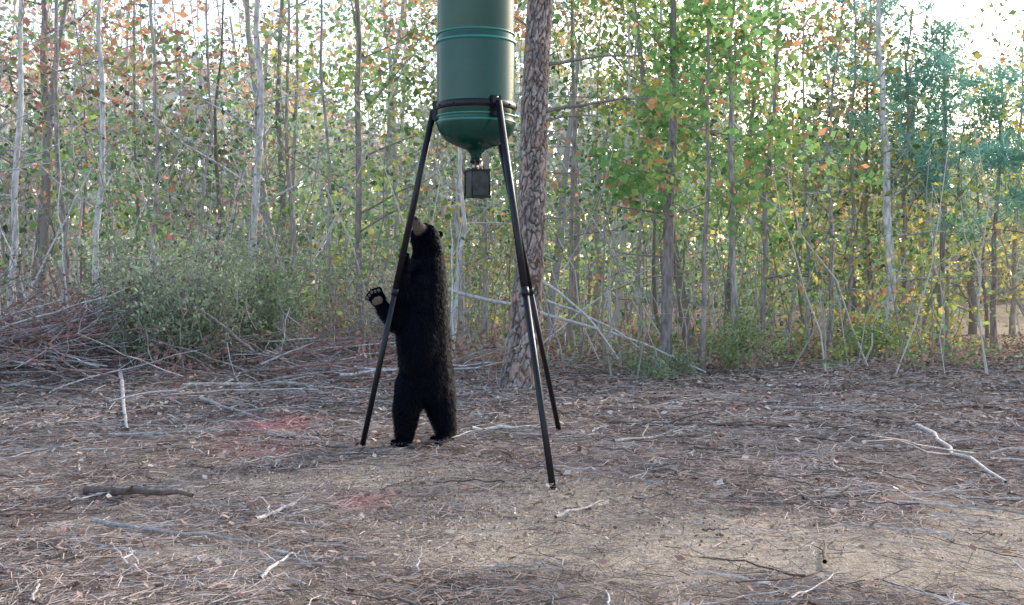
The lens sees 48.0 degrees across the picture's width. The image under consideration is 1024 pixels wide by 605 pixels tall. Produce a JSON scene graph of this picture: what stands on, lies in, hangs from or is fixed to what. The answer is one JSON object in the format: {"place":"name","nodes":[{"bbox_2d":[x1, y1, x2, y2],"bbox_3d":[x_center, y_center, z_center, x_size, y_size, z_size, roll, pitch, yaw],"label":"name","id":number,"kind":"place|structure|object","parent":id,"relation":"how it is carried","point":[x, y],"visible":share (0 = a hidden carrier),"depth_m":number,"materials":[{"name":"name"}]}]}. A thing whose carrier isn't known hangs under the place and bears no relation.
{"place":"outdoors","nodes":[
{"label":"outdoors","id":0,"kind":"place"},
{"bbox_2d":[0,282,1023,604],"bbox_3d":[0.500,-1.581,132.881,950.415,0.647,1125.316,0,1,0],"label":"ground","id":1,"kind":"structure","parent":0,"point":[656,548],"depth_m":5.57,"materials":[{"name":"brown soil"}]},
{"bbox_2d":[0,226,32,312],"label":"leaning dead branch","id":2,"kind":"object","parent":1,"relation":"on","point":[31,311],"visible":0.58,"depth_m":14.70,"materials":[{"name":"grey wood"}]},
{"bbox_2d":[0,34,63,214],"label":"maple tree","id":3,"kind":"object","parent":1,"relation":"on","point":[30,197],"visible":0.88,"depth_m":17.15,"materials":[{"name":"green plant"}]},
{"bbox_2d":[2,378,80,389],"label":"fallen stick","id":4,"kind":"object","parent":1,"relation":"on","point":[23,384],"visible":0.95,"depth_m":11.32,"materials":[{"name":"grey wood"}]},
{"bbox_2d":[0,398,103,409],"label":"fallen stick","id":5,"kind":"object","parent":1,"relation":"on","point":[13,407],"visible":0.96,"depth_m":10.23,"materials":[{"name":"grey wood"}]},
{"bbox_2d":[0,0,106,193],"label":"sweetgum tree","id":6,"kind":"object","parent":1,"relation":"on","point":[33,13],"visible":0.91,"depth_m":15.53,"materials":[{"name":"grey plant"}]},
{"bbox_2d":[17,168,91,320],"bbox_3d":[-5.859,-0.667,14.615,0.992,2.117,0.061,0,1,-18],"label":"leaning dead branch","id":7,"kind":"object","parent":1,"relation":"on","point":[39,271],"visible":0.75,"depth_m":14.63,"materials":[{"name":"grey wood"}]},
{"bbox_2d":[0,0,124,319],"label":"sweetgum tree","id":8,"kind":"object","parent":1,"relation":"on","point":[17,157],"visible":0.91,"depth_m":15.91,"materials":[{"name":"grey plant"}]},
{"bbox_2d":[57,139,68,306],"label":"leaning dead branch","id":9,"kind":"object","parent":1,"relation":"on","point":[60,226],"visible":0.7,"depth_m":14.71,"materials":[{"name":"grey wood"}]},
{"bbox_2d":[0,0,151,309],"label":"oak tree","id":10,"kind":"object","parent":1,"relation":"on","point":[44,30],"visible":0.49,"depth_m":20.85,"materials":[{"name":"green plant"}]},
{"bbox_2d":[0,0,183,322],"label":"sweetgum tree","id":11,"kind":"object","parent":1,"relation":"on","point":[101,163],"visible":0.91,"depth_m":16.11,"materials":[{"name":"grey plant"}]},
{"bbox_2d":[0,0,211,307],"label":"maple tree","id":12,"kind":"object","parent":1,"relation":"on","point":[61,201],"visible":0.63,"depth_m":18.91,"materials":[{"name":"grey plant"}]},
{"bbox_2d":[83,485,193,497],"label":"fallen stick","id":13,"kind":"object","parent":1,"relation":"on","point":[131,489],"visible":0.97,"depth_m":6.21,"materials":[{"name":"wood"}]},
{"bbox_2d":[50,233,229,349],"bbox_3d":[-4.593,-0.093,13.908,2.196,1.457,2.316,0,1,0],"label":"brush shrub","id":14,"kind":"object","parent":1,"relation":"on","point":[127,272],"visible":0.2,"depth_m":13.75,"materials":[{"name":"green plant"}]},
{"bbox_2d":[90,517,251,542],"bbox_3d":[-1.601,1.047,5.297,0.908,0.071,0.645,0,1,0],"label":"fallen stick","id":15,"kind":"object","parent":1,"relation":"on","point":[131,526],"visible":0.96,"depth_m":5.36,"materials":[{"name":"grey wood"}]},
{"bbox_2d":[109,371,233,430],"bbox_3d":[-3.235,0.815,10.416,1.758,0.299,3.206,0,1,0],"label":"fallen stick","id":16,"kind":"object","parent":1,"relation":"on","point":[122,391],"visible":0.97,"depth_m":10.26,"materials":[{"name":"grey wood"}]},
{"bbox_2d":[61,199,293,370],"bbox_3d":[-3.735,-0.109,13.173,2.620,2.194,2.306,1,1,26],"label":"brush shrub","id":17,"kind":"object","parent":1,"relation":"on","point":[204,297],"visible":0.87,"depth_m":12.77,"materials":[{"name":"green plant"}]},
{"bbox_2d":[108,426,247,436],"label":"fallen stick","id":18,"kind":"object","parent":1,"relation":"on","point":[152,433],"visible":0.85,"depth_m":8.60,"materials":[{"name":"grey wood"}]},
{"bbox_2d":[81,0,279,280],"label":"maple tree","id":19,"kind":"object","parent":1,"relation":"on","point":[157,163],"visible":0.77,"depth_m":18.00,"materials":[{"name":"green plant"}]},
{"bbox_2d":[128,0,301,286],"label":"maple tree","id":20,"kind":"object","parent":1,"relation":"on","point":[210,140],"visible":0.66,"depth_m":18.45,"materials":[{"name":"green plant"}]},
{"bbox_2d":[107,0,342,320],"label":"maple tree","id":21,"kind":"object","parent":1,"relation":"on","point":[293,223],"visible":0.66,"depth_m":18.86,"materials":[{"name":"green plant"}]},
{"bbox_2d":[105,0,390,310],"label":"sweetgum tree","id":22,"kind":"object","parent":1,"relation":"on","point":[258,133],"visible":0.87,"depth_m":16.87,"materials":[{"name":"grey plant"}]},
{"bbox_2d":[198,397,314,421],"bbox_3d":[-2.284,0.894,9.964,1.271,0.110,1.502,0,1,0],"label":"fallen stick","id":23,"kind":"object","parent":1,"relation":"on","point":[221,406],"visible":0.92,"depth_m":9.81,"materials":[{"name":"grey wood"}]},
{"bbox_2d":[183,372,329,386],"bbox_3d":[-2.600,0.786,11.916,1.406,0.146,0.837,0,1,0],"label":"fallen stick","id":24,"kind":"object","parent":1,"relation":"on","point":[233,384],"visible":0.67,"depth_m":11.73,"materials":[{"name":"grey wood"}]},
{"bbox_2d":[187,238,358,362],"bbox_3d":[-2.882,-0.021,13.783,1.970,1.485,1.698,1,1,44],"label":"brush shrub","id":25,"kind":"object","parent":1,"relation":"on","point":[266,315],"visible":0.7,"depth_m":13.66,"materials":[{"name":"green plant"}]},
{"bbox_2d":[258,552,292,578],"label":"fallen stick","id":26,"kind":"object","parent":1,"relation":"on","point":[274,565],"visible":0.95,"depth_m":4.62,"materials":[{"name":"beige wood"}]},
{"bbox_2d":[254,495,303,519],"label":"fallen stick","id":27,"kind":"object","parent":1,"relation":"on","point":[271,513],"visible":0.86,"depth_m":5.72,"materials":[{"name":"grey wood"}]},
{"bbox_2d":[0,210,584,401],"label":"brush pile","id":28,"kind":"object","parent":1,"relation":"on","point":[55,326],"visible":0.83,"depth_m":12.38,"materials":[{"name":"brown plant"}]},
{"bbox_2d":[450,223,453,338],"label":"leaning dead branch","id":29,"kind":"object","parent":28,"relation":"on","point":[452,328],"visible":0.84,"depth_m":14.47,"materials":[{"name":"grey wood"}]},
{"bbox_2d":[276,549,367,558],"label":"fallen stick","id":30,"kind":"object","parent":1,"relation":"on","point":[284,552],"visible":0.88,"depth_m":4.83,"materials":[{"name":"grey wood"}]},
{"bbox_2d":[203,0,444,334],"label":"sweetgum tree","id":31,"kind":"object","parent":1,"relation":"on","point":[329,250],"visible":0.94,"depth_m":16.84,"materials":[{"name":"green plant"}]},
{"bbox_2d":[292,402,365,413],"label":"fallen stick","id":32,"kind":"object","parent":1,"relation":"on","point":[336,411],"visible":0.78,"depth_m":9.77,"materials":[{"name":"grey wood"}]},
{"bbox_2d":[284,380,385,394],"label":"fallen stick","id":33,"kind":"object","parent":1,"relation":"on","point":[338,388],"visible":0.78,"depth_m":11.56,"materials":[{"name":"grey wood"}]},
{"bbox_2d":[227,0,470,334],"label":"oak tree","id":34,"kind":"object","parent":1,"relation":"on","point":[359,212],"visible":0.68,"depth_m":17.95,"materials":[{"name":"green plant"}]},
{"bbox_2d":[298,238,450,356],"bbox_3d":[-1.745,0.064,15.206,1.930,1.841,2.066,1,1,32],"label":"brush shrub","id":35,"kind":"object","parent":1,"relation":"on","point":[375,320],"visible":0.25,"depth_m":15.02,"materials":[{"name":"green plant"}]},
{"bbox_2d":[364,216,456,446],"bbox_3d":[-0.665,0.219,8.116,0.428,1.638,0.700,1,1,37],"label":"black bear","id":36,"kind":"object","parent":1,"relation":"on","point":[425,380],"visible":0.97,"depth_m":8.01},
{"bbox_2d":[360,0,561,489],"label":"game feeder","id":37,"kind":"object","parent":1,"relation":"on","point":[473,110],"visible":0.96,"depth_m":7.48,"materials":[{"name":"green paint"}]},
{"bbox_2d":[398,0,569,346],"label":"maple tree","id":38,"kind":"object","parent":1,"relation":"on","point":[457,226],"visible":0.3,"depth_m":17.45,"materials":[{"name":"green plant"}]},
{"bbox_2d":[413,0,569,347],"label":"maple tree","id":39,"kind":"object","parent":1,"relation":"on","point":[485,323],"visible":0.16,"depth_m":18.93,"materials":[{"name":"green plant"}]},
{"bbox_2d":[375,0,610,353],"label":"sweetgum tree","id":40,"kind":"object","parent":1,"relation":"on","point":[464,230],"visible":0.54,"depth_m":15.97,"materials":[{"name":"green plant"}]},
{"bbox_2d":[5,387,997,579],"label":"bark chips","id":41,"kind":"object","parent":1,"relation":"on","point":[110,499],"visible":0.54,"depth_m":5.74,"materials":[{"name":"brown wood"}]},
{"bbox_2d":[0,0,1023,357],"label":"background forest","id":42,"kind":"object","parent":1,"relation":"on","point":[170,104],"visible":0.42,"depth_m":23.04,"materials":[{"name":"green plant"}]},
{"bbox_2d":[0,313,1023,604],"bbox_3d":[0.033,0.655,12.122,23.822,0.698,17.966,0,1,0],"label":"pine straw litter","id":43,"kind":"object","parent":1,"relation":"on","point":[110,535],"visible":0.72,"depth_m":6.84,"materials":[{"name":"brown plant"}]},
{"bbox_2d":[0,14,1023,380],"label":"sapling undergrowth","id":44,"kind":"object","parent":1,"relation":"on","point":[576,270],"visible":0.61,"depth_m":15.83,"materials":[{"name":"green plant"}]},
{"bbox_2d":[280,240,326,311],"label":"leaning dead branch","id":45,"kind":"object","parent":44,"relation":"on","point":[313,259],"visible":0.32,"depth_m":15.14,"materials":[{"name":"grey wood"}]},
{"bbox_2d":[0,310,1023,604],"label":"fallen leaves","id":46,"kind":"object","parent":1,"relation":"on","point":[718,484],"visible":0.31,"depth_m":10.08,"materials":[{"name":"brown plant"}]},
{"bbox_2d":[0,246,1023,370],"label":"forest edge shrubs","id":47,"kind":"object","parent":1,"relation":"on","point":[798,341],"visible":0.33,"depth_m":15.71,"materials":[{"name":"green plant"}]},
{"bbox_2d":[0,321,1023,604],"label":"scattered twigs","id":48,"kind":"object","parent":1,"relation":"on","point":[648,463],"visible":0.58,"depth_m":7.84,"materials":[{"name":"brown wood"}]},
{"bbox_2d":[3,413,1022,604],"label":"feed crumbs","id":49,"kind":"object","parent":1,"relation":"on","point":[562,525],"visible":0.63,"depth_m":5.85,"materials":[{"name":"brown food"}]},
{"bbox_2d":[470,424,555,431],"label":"fallen stick","id":50,"kind":"object","parent":1,"relation":"on","point":[476,428],"visible":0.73,"depth_m":8.77,"materials":[{"name":"grey wood"}]},
{"bbox_2d":[498,0,650,388],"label":"pine tree","id":51,"kind":"object","parent":1,"relation":"on","point":[517,369],"visible":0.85,"depth_m":12.35,"materials":[{"name":"brown plant"}]},
{"bbox_2d":[486,0,663,357],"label":"oak tree","id":52,"kind":"object","parent":1,"relation":"on","point":[571,222],"visible":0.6,"depth_m":16.91,"materials":[{"name":"green plant"}]},
{"bbox_2d":[447,288,705,372],"bbox_3d":[0.650,0.300,14.878,3.755,1.127,0.120,0,1,22],"label":"leaning dead branch","id":53,"kind":"object","parent":1,"relation":"on","point":[542,313],"visible":0.72,"depth_m":14.82,"materials":[{"name":"grey wood"}]},
{"bbox_2d":[543,280,618,358],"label":"leaning dead branch","id":54,"kind":"object","parent":1,"relation":"on","point":[569,301],"visible":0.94,"depth_m":14.31,"materials":[{"name":"grey wood"}]},
{"bbox_2d":[554,500,607,518],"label":"fallen stick","id":55,"kind":"object","parent":1,"relation":"on","point":[564,513],"visible":0.98,"depth_m":5.72,"materials":[{"name":"beige wood"}]},
{"bbox_2d":[546,299,653,358],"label":"leaning dead branch","id":56,"kind":"object","parent":1,"relation":"on","point":[574,310],"visible":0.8,"depth_m":14.35,"materials":[{"name":"grey wood"}]},
{"bbox_2d":[544,262,660,342],"bbox_3d":[1.118,0.069,15.278,1.824,1.218,0.092,0,1,-17],"label":"leaning dead branch","id":57,"kind":"object","parent":1,"relation":"on","point":[559,329],"visible":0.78,"depth_m":15.26,"materials":[{"name":"grey wood"}]},
{"bbox_2d":[595,277,620,361],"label":"leaning dead branch","id":58,"kind":"object","parent":1,"relation":"on","point":[613,323],"visible":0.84,"depth_m":14.98,"materials":[{"name":"grey wood"}]},
{"bbox_2d":[515,0,721,349],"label":"maple tree","id":59,"kind":"object","parent":1,"relation":"on","point":[639,238],"visible":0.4,"depth_m":16.99,"materials":[{"name":"green plant"}]},
{"bbox_2d":[546,0,704,354],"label":"sweetgum tree","id":60,"kind":"object","parent":1,"relation":"on","point":[599,208],"visible":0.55,"depth_m":17.91,"materials":[{"name":"green plant"}]},
{"bbox_2d":[600,326,704,380],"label":"green bush","id":61,"kind":"object","parent":1,"relation":"on","point":[659,369],"visible":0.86,"depth_m":13.75,"materials":[{"name":"green plant"}]},
{"bbox_2d":[612,423,705,441],"bbox_3d":[1.103,0.947,8.466,0.803,0.093,0.916,0,1,0],"label":"fallen stick","id":62,"kind":"object","parent":1,"relation":"on","point":[636,438],"visible":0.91,"depth_m":8.36,"materials":[{"name":"grey wood"}]},
{"bbox_2d":[518,0,841,368],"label":"oak tree","id":63,"kind":"object","parent":1,"relation":"on","point":[623,189],"visible":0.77,"depth_m":15.09,"materials":[{"name":"green plant"}]},
{"bbox_2d":[606,410,785,426],"bbox_3d":[1.455,0.912,9.072,1.394,0.173,0.517,0,1,0],"label":"fallen stick","id":64,"kind":"object","parent":1,"relation":"on","point":[612,421],"visible":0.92,"depth_m":9.15,"materials":[{"name":"grey wood"}]},
{"bbox_2d":[646,390,759,406],"bbox_3d":[1.809,0.903,11.029,1.252,0.136,0.990,0,1,0],"label":"fallen stick","id":65,"kind":"object","parent":1,"relation":"on","point":[729,395],"visible":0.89,"depth_m":10.96,"materials":[{"name":"grey wood"}]},
{"bbox_2d":[595,0,835,364],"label":"oak tree","id":66,"kind":"object","parent":1,"relation":"on","point":[732,222],"visible":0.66,"depth_m":15.45,"materials":[{"name":"green plant"}]},
{"bbox_2d":[670,294,793,370],"bbox_3d":[2.941,0.452,15.224,1.692,1.131,1.490,-1,1,-35],"label":"green bush","id":67,"kind":"object","parent":1,"relation":"on","point":[728,342],"visible":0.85,"depth_m":14.94,"materials":[{"name":"green plant"}]},
{"bbox_2d":[605,0,884,371],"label":"oak tree","id":68,"kind":"object","parent":1,"relation":"on","point":[729,10],"visible":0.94,"depth_m":14.20,"materials":[{"name":"green plant"}]},
{"bbox_2d":[666,0,882,355],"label":"oak tree","id":69,"kind":"object","parent":1,"relation":"on","point":[765,244],"visible":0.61,"depth_m":17.36,"materials":[{"name":"green plant"}]},
{"bbox_2d":[720,0,897,350],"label":"maple tree","id":70,"kind":"object","parent":1,"relation":"on","point":[806,320],"visible":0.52,"depth_m":18.93,"materials":[{"name":"green plant"}]},
{"bbox_2d":[811,538,835,563],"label":"fallen stick","id":71,"kind":"object","parent":1,"relation":"on","point":[824,556],"visible":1,"depth_m":4.76,"materials":[{"name":"grey wood"}]},
{"bbox_2d":[748,0,927,348],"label":"sweetgum tree","id":72,"kind":"object","parent":1,"relation":"on","point":[850,277],"visible":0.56,"depth_m":19.03,"materials":[{"name":"green plant"}]},
{"bbox_2d":[737,0,939,357],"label":"maple tree","id":73,"kind":"object","parent":1,"relation":"on","point":[831,285],"visible":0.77,"depth_m":17.00,"materials":[{"name":"green plant"}]},
{"bbox_2d":[801,484,881,500],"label":"fallen stick","id":74,"kind":"object","parent":1,"relation":"on","point":[827,497],"visible":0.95,"depth_m":5.97,"materials":[{"name":"grey wood"}]},
{"bbox_2d":[765,403,920,411],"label":"fallen stick","id":75,"kind":"object","parent":1,"relation":"on","point":[806,408],"visible":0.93,"depth_m":10.38,"materials":[{"name":"grey wood"}]},
{"bbox_2d":[785,0,947,341],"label":"young pine tree","id":76,"kind":"object","parent":1,"relation":"on","point":[849,69],"visible":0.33,"depth_m":20.71,"materials":[{"name":"green plant"}]},
{"bbox_2d":[827,298,931,359],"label":"green bush","id":77,"kind":"object","parent":1,"relation":"on","point":[882,341],"visible":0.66,"depth_m":17.38,"materials":[{"name":"green plant"}]},
{"bbox_2d":[795,0,1019,354],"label":"sweetgum tree","id":78,"kind":"object","parent":1,"relation":"on","point":[887,207],"visible":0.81,"depth_m":17.91,"materials":[{"name":"grey plant"}]},
{"bbox_2d":[842,0,1008,345],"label":"young pine tree","id":79,"kind":"object","parent":1,"relation":"on","point":[937,62],"visible":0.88,"depth_m":18.29,"materials":[{"name":"green plant"}]},
{"bbox_2d":[881,489,1000,513],"bbox_3d":[2.145,1.008,5.832,0.494,0.049,0.430,0,1,0],"label":"fallen stick","id":80,"kind":"object","parent":1,"relation":"on","point":[953,506],"visible":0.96,"depth_m":5.76,"materials":[{"name":"grey wood"}]},
{"bbox_2d":[861,423,1023,482],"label":"fallen stick","id":81,"kind":"object","parent":1,"relation":"on","point":[945,444],"visible":0.96,"depth_m":7.22,"materials":[{"name":"grey wood"}]},
{"bbox_2d":[886,0,1014,352],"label":"young pine tree","id":82,"kind":"object","parent":1,"relation":"on","point":[943,161],"visible":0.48,"depth_m":18.88,"materials":[{"name":"green plant"}]},
{"bbox_2d":[894,65,1021,342],"bbox_3d":[8.307,-1.863,21.909,2.133,5.410,2.491,0,1,0],"label":"maple tree","id":83,"kind":"object","parent":1,"relation":"on","point":[948,279],"visible":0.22,"depth_m":22.01,"materials":[{"name":"green plant"}]},
{"bbox_2d":[920,52,1023,250],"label":"young pine tree","id":84,"kind":"object","parent":1,"relation":"on","point":[1006,161],"visible":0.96,"depth_m":17.46,"materials":[{"name":"green plant"}]},
{"bbox_2d":[930,43,1023,349],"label":"deciduous tree","id":85,"kind":"object","parent":1,"relation":"on","point":[993,330],"visible":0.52,"depth_m":19.99,"materials":[{"name":"green plant"}]},
{"bbox_2d":[948,387,1023,408],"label":"fallen stick","id":86,"kind":"object","parent":1,"relation":"on","point":[965,405],"visible":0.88,"depth_m":10.70,"materials":[{"name":"grey wood"}]},
{"bbox_2d":[962,29,1023,335],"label":"maple tree","id":87,"kind":"object","parent":1,"relation":"on","point":[1012,331],"visible":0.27,"depth_m":23.95,"materials":[{"name":"green plant"}]},
{"bbox_2d":[988,457,1023,461],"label":"fallen stick","id":88,"kind":"object","parent":1,"relation":"on","point":[1006,459],"visible":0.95,"depth_m":7.25,"materials":[{"name":"grey wood"}]},
{"bbox_2d":[0,0,1023,282],"label":"sky","id":89,"kind":"structure","parent":0,"point":[982,46],"materials":[{"name":"white"}]}
]}

